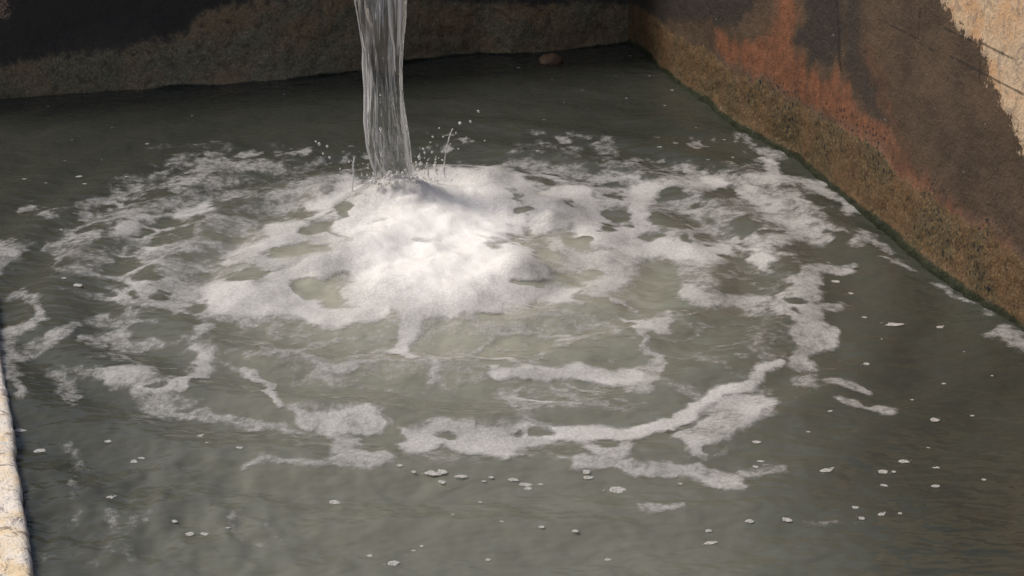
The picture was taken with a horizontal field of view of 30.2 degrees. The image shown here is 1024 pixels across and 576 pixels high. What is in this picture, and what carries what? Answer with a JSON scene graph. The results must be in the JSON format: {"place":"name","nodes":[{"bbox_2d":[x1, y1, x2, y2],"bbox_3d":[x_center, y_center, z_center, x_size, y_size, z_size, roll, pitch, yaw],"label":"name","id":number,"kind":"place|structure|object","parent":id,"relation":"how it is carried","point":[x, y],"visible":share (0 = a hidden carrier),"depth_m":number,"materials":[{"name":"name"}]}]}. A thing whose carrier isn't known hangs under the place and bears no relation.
{"place":"outdoors","nodes":[
{"label":"outdoors","id":0,"kind":"place"},
{"bbox_2d":[0,44,1023,575],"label":"water","id":1,"kind":"structure","parent":0,"point":[606,112],"depth_m":4.73,"materials":[{"name":"grey liquid"}]},
{"bbox_2d":[350,157,354,190],"bbox_3d":[-0.484,-0.347,5.776,0.018,0.110,0.007,0,22,0],"label":"splash jet","id":2,"kind":"object","parent":1,"relation":"on","point":[353,162],"visible":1,"depth_m":5.77,"materials":[{"name":"white liquid"}]},
{"bbox_2d":[354,0,411,178],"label":"falling stream","id":3,"kind":"structure","parent":1,"relation":"on","point":[382,24],"depth_m":5.68,"materials":[{"name":"clear liquid"}]},
{"bbox_2d":[426,162,428,177],"bbox_3d":[-0.262,-0.366,5.894,0.012,0.051,0.009,0,22,0],"label":"splash jet","id":4,"kind":"object","parent":1,"relation":"on","point":[427,164],"visible":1,"depth_m":5.89,"materials":[{"name":"white liquid"}]},
{"bbox_2d":[422,469,441,475],"bbox_3d":[-0.178,0.411,4.209,0.056,0.001,0.024,11,25,24],"label":"foam clump","id":5,"kind":"object","parent":1,"relation":"on","point":[433,473],"visible":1,"depth_m":4.21,"materials":[{"name":"white liquid"}]},
{"bbox_2d":[434,156,437,174],"bbox_3d":[-0.236,-0.382,5.920,0.014,0.062,0.009,0,22,0],"label":"splash jet","id":6,"kind":"object","parent":1,"relation":"on","point":[435,165],"visible":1,"depth_m":5.92,"materials":[{"name":"white liquid"}]},
{"bbox_2d":[0,139,1023,509],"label":"foam","id":7,"kind":"object","parent":1,"relation":"on","point":[414,255],"visible":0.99,"depth_m":5.27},
{"bbox_2d":[442,128,452,177],"bbox_3d":[-0.199,-0.417,5.873,0.035,0.163,0.009,0,22,0],"label":"splash jet","id":8,"kind":"object","parent":7,"relation":"on","point":[444,168],"visible":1,"depth_m":5.88,"materials":[{"name":"white liquid"}]},
{"bbox_2d":[538,53,562,64],"bbox_3d":[0.150,-0.877,7.328,0.096,0.058,0.077,-3,28,-14],"label":"stone","id":9,"kind":"object","parent":1,"relation":"in","point":[550,59],"visible":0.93,"depth_m":7.30,"materials":[{"name":"brown stone"}]},
{"bbox_2d":[603,487,624,492],"bbox_3d":[0.227,0.444,4.163,0.046,0.002,0.034,-17,28,-35],"label":"foam clump","id":10,"kind":"object","parent":1,"relation":"on","point":[618,490],"visible":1,"depth_m":4.17,"materials":[{"name":"white liquid"}]},
{"bbox_2d":[820,467,834,473],"bbox_3d":[0.703,0.405,4.229,0.042,0.001,0.019,-12,25,-26],"label":"foam clump","id":11,"kind":"object","parent":1,"relation":"on","point":[828,470],"visible":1,"depth_m":4.23,"materials":[{"name":"white liquid"}]},
{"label":"ground","id":12,"kind":"structure","parent":0,"visible":0},
{"bbox_2d":[0,351,33,575],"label":"concrete ledge","id":13,"kind":"object","parent":12,"relation":"on","point":[15,555],"visible":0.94,"depth_m":4.02,"materials":[{"name":"beige concrete"}]},
{"bbox_2d":[0,0,628,98],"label":"concrete wall","id":14,"kind":"structure","parent":12,"relation":"on","point":[51,47],"depth_m":7.05,"materials":[{"name":"brown concrete"}]},
{"bbox_2d":[628,0,1023,332],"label":"concrete wall","id":15,"kind":"structure","parent":12,"relation":"on","point":[900,123],"depth_m":5.53,"materials":[{"name":"brown concrete"}]}
]}

